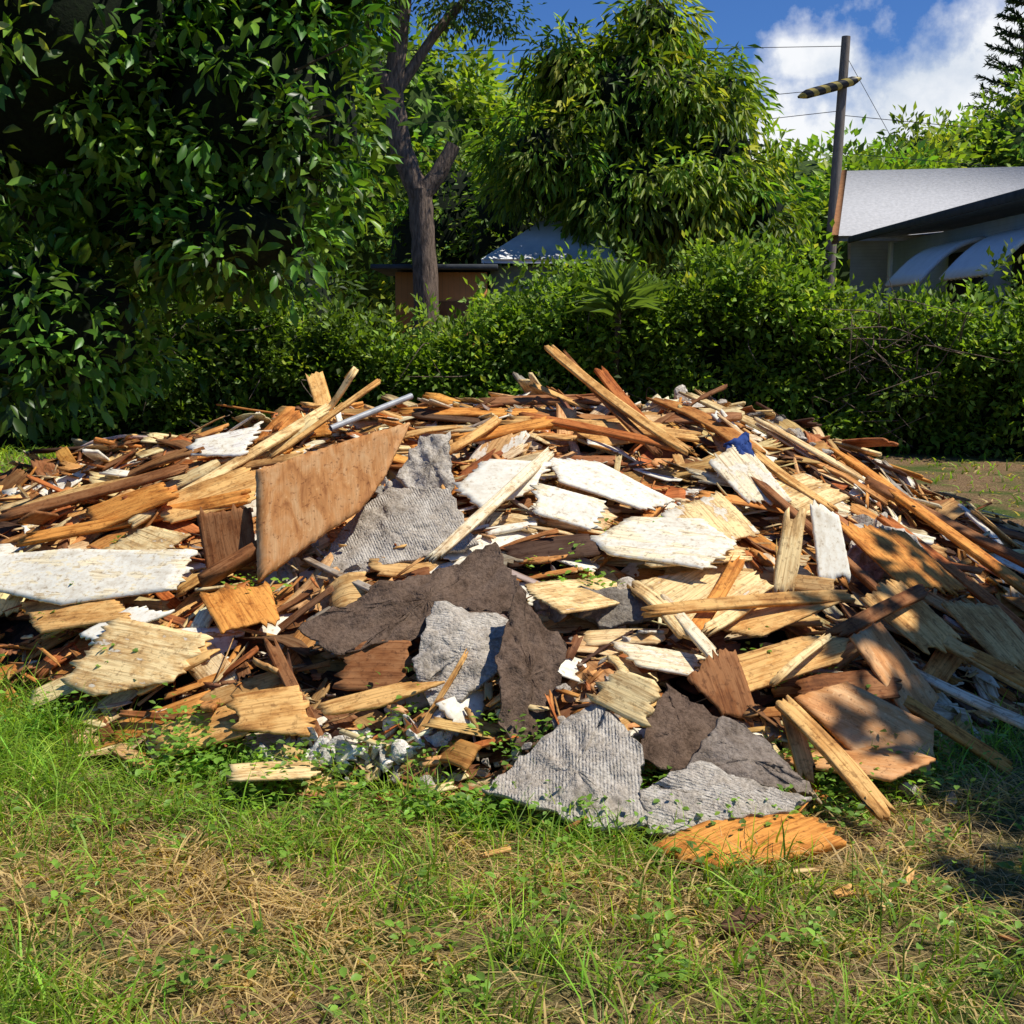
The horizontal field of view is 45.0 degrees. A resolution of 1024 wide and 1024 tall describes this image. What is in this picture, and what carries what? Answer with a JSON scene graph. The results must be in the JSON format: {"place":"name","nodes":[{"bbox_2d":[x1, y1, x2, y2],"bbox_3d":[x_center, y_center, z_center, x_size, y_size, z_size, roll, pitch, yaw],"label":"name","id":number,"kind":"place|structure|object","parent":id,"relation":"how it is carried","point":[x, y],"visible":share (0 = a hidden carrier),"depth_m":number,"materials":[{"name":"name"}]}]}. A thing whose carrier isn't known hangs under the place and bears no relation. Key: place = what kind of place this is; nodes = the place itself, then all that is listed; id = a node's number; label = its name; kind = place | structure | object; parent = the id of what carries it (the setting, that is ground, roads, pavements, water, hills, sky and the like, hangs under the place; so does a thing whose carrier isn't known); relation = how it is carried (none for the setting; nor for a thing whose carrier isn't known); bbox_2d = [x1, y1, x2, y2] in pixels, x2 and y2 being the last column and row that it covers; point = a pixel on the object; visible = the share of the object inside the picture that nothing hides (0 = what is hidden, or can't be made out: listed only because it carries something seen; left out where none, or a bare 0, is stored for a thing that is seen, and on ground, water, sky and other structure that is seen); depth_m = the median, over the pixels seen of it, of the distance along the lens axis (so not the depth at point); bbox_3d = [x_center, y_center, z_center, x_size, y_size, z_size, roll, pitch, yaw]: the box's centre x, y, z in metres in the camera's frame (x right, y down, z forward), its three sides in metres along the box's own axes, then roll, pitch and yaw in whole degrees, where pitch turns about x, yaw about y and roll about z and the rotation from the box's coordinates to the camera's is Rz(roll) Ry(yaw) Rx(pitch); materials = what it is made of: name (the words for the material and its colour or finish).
{"place":"outdoors","nodes":[
{"label":"outdoors","id":0,"kind":"place"},
{"bbox_2d":[0,439,1023,1023],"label":"ground","id":1,"kind":"structure","parent":0,"point":[960,482],"depth_m":3.37,"materials":[{"name":"green plant"}]},
{"bbox_2d":[5,168,377,340],"bbox_3d":[-6.966,-5.044,19.523,9.746,7.369,3.869,0,8,0],"label":"thicket","id":2,"kind":"object","parent":1,"relation":"on","point":[309,282],"visible":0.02,"depth_m":19.77,"materials":[{"name":"green plant"}]},
{"bbox_2d":[0,0,414,444],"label":"broadleaf tree","id":3,"kind":"object","parent":1,"relation":"on","point":[203,142],"visible":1,"depth_m":7.47,"materials":[{"name":"green plant"}]},
{"bbox_2d":[334,0,545,365],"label":"tall tree","id":4,"kind":"object","parent":1,"relation":"on","point":[421,189],"visible":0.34,"depth_m":21.19,"materials":[{"name":"brown plant"}]},
{"bbox_2d":[370,221,617,355],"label":"garden shed","id":5,"kind":"structure","parent":1,"relation":"on","point":[455,288],"depth_m":22.30,"materials":[{"name":"orange wood"}]},
{"bbox_2d":[439,301,472,355],"bbox_3d":[-1.025,-2.754,22.418,0.650,2.100,0.040,0,8,0],"label":"door","id":6,"kind":"structure","parent":5,"relation":"in","point":[444,307],"depth_m":22.26,"materials":[{"name":"brown wood"}]},
{"bbox_2d":[0,371,1023,947],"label":"broken boards","id":7,"kind":"object","parent":1,"relation":"on","point":[514,531],"visible":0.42,"depth_m":5.59,"materials":[{"name":"brown wood"}]},
{"bbox_2d":[19,598,130,633],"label":"plywood sheet","id":8,"kind":"object","parent":7,"relation":"on","point":[71,616],"visible":0.92,"depth_m":5.38,"materials":[{"name":"brown wood"}]},
{"bbox_2d":[0,548,197,605],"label":"cream panel","id":9,"kind":"object","parent":8,"relation":"on","point":[47,576],"visible":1,"depth_m":5.57,"materials":[{"name":"white wood"}]},
{"bbox_2d":[79,606,174,645],"bbox_3d":[-1.619,0.472,5.198,0.392,0.137,0.176,-2,9,-16],"label":"cream panel","id":10,"kind":"object","parent":7,"relation":"on","point":[143,614],"visible":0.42,"depth_m":5.18,"materials":[{"name":"white wood"}]},
{"bbox_2d":[85,482,179,527],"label":"plywood sheet","id":11,"kind":"object","parent":7,"relation":"on","point":[139,501],"visible":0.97,"depth_m":6.23,"materials":[{"name":"brown wood"}]},
{"bbox_2d":[60,617,213,696],"bbox_3d":[-1.512,0.591,4.945,0.571,0.242,0.314,4,9,24],"label":"splintered plywood","id":12,"kind":"object","parent":7,"relation":"on","point":[162,654],"visible":1,"depth_m":4.94,"materials":[{"name":"brown wood"}]},
{"bbox_2d":[103,526,190,549],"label":"plywood sheet","id":13,"kind":"object","parent":7,"relation":"on","point":[149,537],"visible":0.47,"depth_m":5.76,"materials":[{"name":"brown wood"}]},
{"bbox_2d":[132,632,219,694],"bbox_3d":[-1.369,0.603,4.919,0.430,0.204,0.200,-1,8,-4],"label":"plywood sheet","id":14,"kind":"object","parent":7,"relation":"on","point":[203,657],"visible":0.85,"depth_m":4.86,"materials":[{"name":"brown wood"}]},
{"bbox_2d":[147,706,248,755],"bbox_3d":[-1.165,0.813,4.575,0.429,0.155,0.210,0,8,0],"label":"rotten board","id":15,"kind":"object","parent":7,"relation":"on","point":[220,723],"visible":0.73,"depth_m":4.57,"materials":[{"name":"brown wood"}]},
{"bbox_2d":[153,467,255,523],"bbox_3d":[-1.503,-0.081,6.162,0.567,0.243,0.285,-3,9,-22],"label":"plywood sheet","id":16,"kind":"object","parent":7,"relation":"on","point":[241,478],"visible":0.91,"depth_m":6.19,"materials":[{"name":"brown wood"}]},
{"bbox_2d":[186,425,260,456],"bbox_3d":[-1.572,-0.384,6.705,0.399,0.157,0.236,0,8,0],"label":"cream panel","id":17,"kind":"object","parent":7,"relation":"on","point":[235,443],"visible":1,"depth_m":6.70,"materials":[{"name":"white wood"}]},
{"bbox_2d":[196,503,256,583],"bbox_3d":[-1.299,0.137,5.652,0.224,0.345,0.322,-4,9,-25],"label":"rotten board","id":18,"kind":"object","parent":7,"relation":"on","point":[223,534],"visible":0.88,"depth_m":5.64,"materials":[{"name":"brown wood"}]},
{"bbox_2d":[199,581,279,633],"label":"rotten board","id":19,"kind":"object","parent":7,"relation":"on","point":[236,608],"visible":1,"depth_m":5.13,"materials":[{"name":"brown wood"}]},
{"bbox_2d":[226,685,316,736],"bbox_3d":[-0.880,0.728,4.528,0.340,0.144,0.185,0,8,0],"label":"rotten board","id":20,"kind":"object","parent":7,"relation":"on","point":[279,711],"visible":1,"depth_m":4.51,"materials":[{"name":"brown wood"}]},
{"bbox_2d":[226,760,320,781],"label":"plywood sheet","id":21,"kind":"object","parent":7,"relation":"on","point":[297,770],"visible":0.9,"depth_m":4.23,"materials":[{"name":"brown wood"}]},
{"bbox_2d":[255,422,410,582],"bbox_3d":[-0.824,-0.052,5.542,0.713,0.672,0.415,0,8,0],"label":"plywood panel","id":22,"kind":"object","parent":7,"relation":"on","point":[305,500],"visible":1,"depth_m":5.57,"materials":[{"name":"brown wood"}]},
{"bbox_2d":[259,710,459,782],"bbox_3d":[-0.554,0.840,4.406,0.734,0.228,0.266,0,8,0],"label":"plaster rubble","id":23,"kind":"object","parent":7,"relation":"on","point":[441,738],"visible":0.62,"depth_m":4.39,"materials":[{"name":"paint"}]},
{"bbox_2d":[329,393,412,430],"bbox_3d":[-0.790,-0.565,6.977,0.557,0.194,0.036,-7,11,-39],"label":"metal pipe","id":24,"kind":"object","parent":7,"relation":"on","point":[368,413],"visible":1,"depth_m":6.96,"materials":[{"name":"silver metal"}]},
{"bbox_2d":[332,640,416,690],"bbox_3d":[-0.515,0.582,4.704,0.322,0.167,0.159,0,8,0],"label":"rotten board","id":25,"kind":"object","parent":7,"relation":"on","point":[389,660],"visible":0.96,"depth_m":4.69,"materials":[{"name":"brown wood"}]},
{"bbox_2d":[316,681,444,715],"bbox_3d":[-0.482,0.678,4.520,0.474,0.119,0.124,0,8,0],"label":"wood plank","id":26,"kind":"object","parent":7,"relation":"on","point":[378,697],"visible":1,"depth_m":4.51,"materials":[{"name":"brown wood"}]},
{"bbox_2d":[324,486,478,573],"bbox_3d":[-0.523,0.082,5.635,0.682,0.367,0.461,-2,9,-11],"label":"ribbed mortar slab","id":27,"kind":"object","parent":7,"relation":"on","point":[421,522],"depth_m":5.60,"materials":[{"name":"paint"}]},
{"bbox_2d":[297,542,521,654],"bbox_3d":[-0.390,0.346,4.870,0.882,0.344,0.417,-3,9,-22],"label":"roofing felt","id":28,"kind":"object","parent":7,"relation":"on","point":[483,580],"visible":0.85,"depth_m":4.89,"materials":[{"name":"fabric"}]},
{"bbox_2d":[396,431,454,492],"bbox_3d":[-0.426,-0.208,6.118,0.294,0.370,0.256,0,8,0],"label":"mortar slab","id":29,"kind":"object","parent":7,"relation":"on","point":[427,463],"depth_m":6.09,"materials":[{"name":"paint"}]},
{"bbox_2d":[411,601,508,706],"bbox_3d":[-0.168,0.534,4.649,0.402,0.330,0.363,1,9,10],"label":"mortar slab","id":30,"kind":"object","parent":7,"relation":"on","point":[451,633],"depth_m":4.63,"materials":[{"name":"paint"}]},
{"bbox_2d":[452,459,554,507],"bbox_3d":[-0.036,-0.139,5.992,0.480,0.211,0.325,-4,9,-26],"label":"cream panel","id":31,"kind":"object","parent":7,"relation":"on","point":[483,483],"visible":0.76,"depth_m":5.97,"materials":[{"name":"white wood"}]},
{"bbox_2d":[0,345,1023,822],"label":"long planks","id":32,"kind":"object","parent":7,"relation":"on","point":[802,727],"visible":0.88,"depth_m":5.45,"materials":[{"name":"brown wood"}]},
{"bbox_2d":[495,586,566,753],"bbox_3d":[0.057,0.567,4.495,0.234,0.518,0.436,3,9,19],"label":"roofing felt","id":33,"kind":"object","parent":7,"relation":"on","point":[530,657],"visible":0.94,"depth_m":4.49,"materials":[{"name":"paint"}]},
{"bbox_2d":[482,703,646,831],"bbox_3d":[0.170,0.830,4.101,0.539,0.285,0.529,0,8,0],"label":"ribbed mortar slab","id":34,"kind":"object","parent":7,"relation":"on","point":[595,750],"depth_m":4.06,"materials":[{"name":"paint"}]},
{"bbox_2d":[586,669,660,727],"bbox_3d":[0.388,0.638,4.280,0.260,0.171,0.116,5,10,33],"label":"wood block","id":35,"kind":"object","parent":34,"relation":"on","point":[630,696],"depth_m":4.25,"materials":[{"name":"beige wood"}]},
{"bbox_2d":[529,483,607,530],"bbox_3d":[0.256,-0.025,5.723,0.373,0.196,0.177,1,8,8],"label":"cream panel","id":36,"kind":"object","parent":7,"relation":"on","point":[575,509],"visible":1,"depth_m":5.72,"materials":[{"name":"white wood"}]},
{"bbox_2d":[524,575,619,613],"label":"plywood sheet","id":37,"kind":"object","parent":7,"relation":"on","point":[566,596],"visible":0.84,"depth_m":4.92,"materials":[{"name":"brown wood"}]},
{"bbox_2d":[549,457,674,511],"bbox_3d":[0.438,-0.143,6.096,0.354,0.213,0.692,-8,12,-44],"label":"white board","id":38,"kind":"object","parent":7,"relation":"on","point":[600,479],"visible":0.99,"depth_m":6.07,"materials":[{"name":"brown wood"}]},
{"bbox_2d":[578,585,658,629],"bbox_3d":[0.371,0.387,5.017,0.462,0.155,0.193,0,8,0],"label":"mortar slab","id":39,"kind":"object","parent":7,"relation":"on","point":[626,610],"depth_m":4.98,"materials":[{"name":"concrete"}]},
{"bbox_2d":[566,418,670,445],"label":"plywood sheet","id":40,"kind":"object","parent":7,"relation":"on","point":[609,441],"visible":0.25,"depth_m":6.69,"materials":[{"name":"brown wood"}]},
{"bbox_2d":[611,641,705,676],"bbox_3d":[0.560,0.553,4.662,0.362,0.101,0.145,0,8,0],"label":"cream panel","id":41,"kind":"object","parent":7,"relation":"on","point":[664,660],"visible":1,"depth_m":4.66,"materials":[{"name":"white wood"}]},
{"bbox_2d":[590,516,736,569],"bbox_3d":[0.669,0.125,5.450,0.640,0.158,0.391,4,9,24],"label":"cream panel","id":42,"kind":"object","parent":7,"relation":"on","point":[699,543],"visible":1,"depth_m":5.40,"materials":[{"name":"wood"}]},
{"bbox_2d":[641,683,718,771],"bbox_3d":[0.573,0.764,4.303,0.243,0.230,0.364,4,10,28],"label":"roofing felt","id":43,"kind":"object","parent":7,"relation":"on","point":[679,730],"visible":0.83,"depth_m":4.29,"materials":[{"name":"paint"}]},
{"bbox_2d":[645,545,751,566],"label":"plywood sheet","id":44,"kind":"object","parent":7,"relation":"on","point":[737,551],"visible":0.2,"depth_m":5.29,"materials":[{"name":"brown wood"}]},
{"bbox_2d":[640,563,773,633],"bbox_3d":[0.833,0.357,5.163,0.505,0.219,0.432,-4,9,-26],"label":"plywood sheet","id":45,"kind":"object","parent":7,"relation":"on","point":[691,584],"visible":0.52,"depth_m":5.21,"materials":[{"name":"brown wood"}]},
{"bbox_2d":[661,491,759,539],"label":"plywood sheet","id":46,"kind":"object","parent":7,"relation":"on","point":[719,512],"visible":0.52,"depth_m":5.73,"materials":[{"name":"brown wood"}]},
{"bbox_2d":[687,648,760,726],"bbox_3d":[0.759,0.651,4.496,0.234,0.262,0.206,-4,9,-23],"label":"rotten board","id":47,"kind":"object","parent":7,"relation":"on","point":[719,682],"visible":0.99,"depth_m":4.50,"materials":[{"name":"brown wood"}]},
{"bbox_2d":[639,760,811,836],"bbox_3d":[0.677,0.912,3.990,0.566,0.159,0.237,-2,9,-15],"label":"ribbed mortar slab","id":48,"kind":"object","parent":7,"relation":"on","point":[696,787],"depth_m":3.95,"materials":[{"name":"paint"}]},
{"bbox_2d":[681,716,816,795],"bbox_3d":[0.788,0.829,4.148,0.469,0.251,0.193,0,8,0],"label":"mortar slab","id":49,"kind":"object","parent":7,"relation":"on","point":[730,746],"depth_m":4.13,"materials":[{"name":"concrete"}]},
{"bbox_2d":[708,445,791,505],"bbox_3d":[1.169,-0.198,6.209,0.247,0.282,0.488,-3,9,-21],"label":"cream panel","id":50,"kind":"object","parent":7,"relation":"on","point":[733,468],"visible":0.99,"depth_m":6.20,"materials":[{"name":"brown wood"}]},
{"bbox_2d":[723,432,755,456],"bbox_3d":[1.173,-0.321,6.376,0.142,0.174,0.174,-1,8,-6],"label":"blue cloth","id":51,"kind":"object","parent":50,"relation":"on","point":[742,443],"visible":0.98,"depth_m":6.39,"materials":[{"name":"blue fabric"}]},
{"bbox_2d":[722,601,840,637],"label":"plywood sheet","id":52,"kind":"object","parent":7,"relation":"on","point":[757,621],"visible":0.8,"depth_m":4.94,"materials":[{"name":"brown wood"}]},
{"bbox_2d":[737,636,850,691],"bbox_3d":[1.030,0.572,4.677,0.615,0.150,0.182,-3,9,-22],"label":"plywood sheet","id":53,"kind":"object","parent":7,"relation":"on","point":[762,667],"visible":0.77,"depth_m":4.67,"materials":[{"name":"brown wood"}]},
{"bbox_2d":[775,473,849,515],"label":"plywood sheet","id":54,"kind":"object","parent":7,"relation":"on","point":[827,492],"visible":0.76,"depth_m":6.20,"materials":[{"name":"brown wood"}]},
{"bbox_2d":[810,499,850,583],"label":"white board","id":55,"kind":"object","parent":7,"relation":"on","point":[832,562],"visible":0.98,"depth_m":5.38,"materials":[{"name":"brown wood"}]},
{"bbox_2d":[795,670,901,699],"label":"plywood sheet","id":56,"kind":"object","parent":7,"relation":"on","point":[862,679],"visible":0.51,"depth_m":4.63,"materials":[{"name":"brown wood"}]},
{"bbox_2d":[784,738,935,781],"bbox_3d":[1.198,0.862,4.292,0.372,0.067,0.379,-5,10,-32],"label":"rotten board","id":57,"kind":"object","parent":7,"relation":"on","point":[892,766],"visible":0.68,"depth_m":4.25,"materials":[{"name":"brown wood"}]},
{"bbox_2d":[794,681,933,775],"bbox_3d":[1.277,0.778,4.449,0.523,0.279,0.257,0,8,0],"label":"plywood sheet","id":58,"kind":"object","parent":7,"relation":"on","point":[848,715],"visible":0.88,"depth_m":4.45,"materials":[{"name":"brown wood"}]},
{"bbox_2d":[842,523,923,583],"bbox_3d":[1.752,0.192,5.833,0.406,0.232,0.388,0,8,0],"label":"mortar slab","id":59,"kind":"object","parent":7,"relation":"on","point":[867,564],"depth_m":5.74,"materials":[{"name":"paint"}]},
{"bbox_2d":[840,521,966,596],"bbox_3d":[1.774,0.205,5.615,0.388,0.303,0.488,-5,10,-32],"label":"plywood sheet","id":60,"kind":"object","parent":59,"relation":"on","point":[904,557],"visible":0.98,"depth_m":5.60,"materials":[{"name":"brown wood"}]},
{"bbox_2d":[849,622,939,715],"bbox_3d":[1.475,0.622,4.727,0.242,0.340,0.311,-8,11,-42],"label":"plywood sheet","id":61,"kind":"object","parent":7,"relation":"on","point":[882,652],"visible":0.95,"depth_m":4.73,"materials":[{"name":"brown wood"}]},
{"bbox_2d":[859,579,961,654],"bbox_3d":[1.665,0.438,5.153,0.341,0.256,0.284,8,11,42],"label":"plywood sheet","id":62,"kind":"object","parent":7,"relation":"on","point":[922,625],"visible":0.77,"depth_m":5.14,"materials":[{"name":"brown wood"}]},
{"bbox_2d":[941,600,1023,670],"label":"plywood sheet","id":63,"kind":"object","parent":7,"relation":"on","point":[995,631],"visible":0.98,"depth_m":5.27,"materials":[{"name":"brown wood"}]},
{"bbox_2d":[0,206,1023,459],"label":"hedge","id":64,"kind":"object","parent":1,"relation":"on","point":[944,382],"visible":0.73,"depth_m":15.97,"materials":[{"name":"green plant"}]},
{"bbox_2d":[0,516,1023,1023],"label":"weeds","id":65,"kind":"object","parent":1,"relation":"on","point":[214,754],"visible":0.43,"depth_m":3.91,"materials":[{"name":"green plant"}]},
{"bbox_2d":[0,436,1023,785],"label":"debris fragment","id":66,"kind":"object","parent":1,"relation":"on","point":[26,628],"depth_m":5.33,"materials":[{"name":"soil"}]},
{"bbox_2d":[368,127,833,322],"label":"dense shrub trees","id":67,"kind":"object","parent":1,"relation":"on","point":[464,234],"visible":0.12,"depth_m":28.28,"materials":[{"name":"green plant"}]},
{"bbox_2d":[277,385,956,806],"bbox_3d":[0.489,0.121,5.888,3.099,1.289,3.972,0,8,0],"label":"concrete rubble","id":68,"kind":"object","parent":1,"relation":"on","point":[537,605],"visible":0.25,"depth_m":4.99,"materials":[{"name":"paint"}]},
{"bbox_2d":[562,251,673,383],"bbox_3d":[1.336,-2.022,15.801,1.430,2.595,1.354,0,8,0],"label":"palm shrub","id":69,"kind":"object","parent":1,"relation":"on","point":[624,292],"visible":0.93,"depth_m":15.48,"materials":[{"name":"green plant"}]},
{"bbox_2d":[460,0,820,288],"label":"mango tree","id":70,"kind":"object","parent":1,"relation":"on","point":[649,146],"visible":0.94,"depth_m":22.29,"materials":[{"name":"green plant"}]},
{"bbox_2d":[302,0,1023,342],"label":"distant trees","id":71,"kind":"object","parent":1,"relation":"on","point":[433,93],"visible":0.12,"depth_m":39.77,"materials":[{"name":"green plant"}]},
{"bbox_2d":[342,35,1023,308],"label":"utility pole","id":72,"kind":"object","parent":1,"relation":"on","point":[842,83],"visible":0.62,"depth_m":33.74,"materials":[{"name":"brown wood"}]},
{"bbox_2d":[650,813,846,872],"bbox_3d":[0.716,1.009,3.799,0.593,0.061,0.269,-3,9,-19],"label":"rotten board","id":73,"kind":"object","parent":1,"relation":"on","point":[807,827],"visible":0.77,"depth_m":3.77,"materials":[{"name":"brown wood"}]},
{"bbox_2d":[891,213,1023,337],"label":"side wing","id":74,"kind":"structure","parent":1,"relation":"on","point":[904,251],"depth_m":21.56,"materials":[{"name":"grey paint"}]},
{"bbox_2d":[884,242,894,338],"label":"corner board","id":75,"kind":"object","parent":74,"relation":"attached to","point":[890,260],"visible":0.26,"depth_m":24.89,"materials":[{"name":"white wood"}]},
{"bbox_2d":[885,236,984,287],"bbox_3d":[7.081,-4.194,20.816,1.063,0.774,1.811,0,8,0],"label":"window awning","id":76,"kind":"object","parent":74,"relation":"attached to","point":[921,266],"depth_m":20.56,"materials":[{"name":"white metal"}]},
{"bbox_2d":[947,252,982,335],"bbox_3d":[7.640,-3.691,20.885,0.040,1.400,1.600,0,8,0],"label":"window recess","id":77,"kind":"object","parent":74,"relation":"attached to","point":[960,289],"depth_m":21.09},
{"bbox_2d":[939,228,1023,281],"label":"window awning","id":78,"kind":"object","parent":74,"relation":"attached to","point":[967,263],"depth_m":17.96,"materials":[{"name":"white metal"}]},
{"bbox_2d":[1011,244,1023,316],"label":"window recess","id":79,"kind":"object","parent":74,"relation":"attached to","point":[1018,252],"depth_m":18.60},
{"bbox_2d":[961,0,1023,129],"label":"norfolk pine","id":80,"kind":"object","parent":1,"relation":"on","point":[1018,18],"visible":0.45,"depth_m":57.41,"materials":[{"name":"green plant"}]},
{"bbox_2d":[377,0,1023,168],"label":"sky","id":81,"kind":"structure","parent":0,"point":[929,53],"materials":[{"name":"blue"}]},
{"bbox_2d":[849,240,903,317],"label":"front wall","id":82,"kind":"structure","parent":0,"point":[868,262],"depth_m":26.44,"materials":[{"name":"grey paint"}]},
{"bbox_2d":[839,167,1023,240],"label":"roof front","id":83,"kind":"structure","parent":82,"relation":"on","point":[874,199],"depth_m":27.57,"materials":[{"name":"grey metal"}]},
{"bbox_2d":[832,170,846,243],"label":"fascia","id":84,"kind":"structure","parent":83,"relation":"attached to","point":[837,220],"depth_m":27.20,"materials":[{"name":"brown wood"}]},
{"bbox_2d":[848,243,850,258],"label":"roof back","id":85,"kind":"structure","parent":83,"relation":"attached to","point":[849,248],"depth_m":32.28,"materials":[{"name":"grey"}]},
{"bbox_2d":[848,188,1023,242],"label":"wing eave fascia","id":86,"kind":"structure","parent":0,"point":[1008,197],"depth_m":20.01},
{"bbox_2d":[872,199,1023,237],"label":"wing roof","id":87,"kind":"structure","parent":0,"point":[1012,208],"depth_m":22.11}
]}

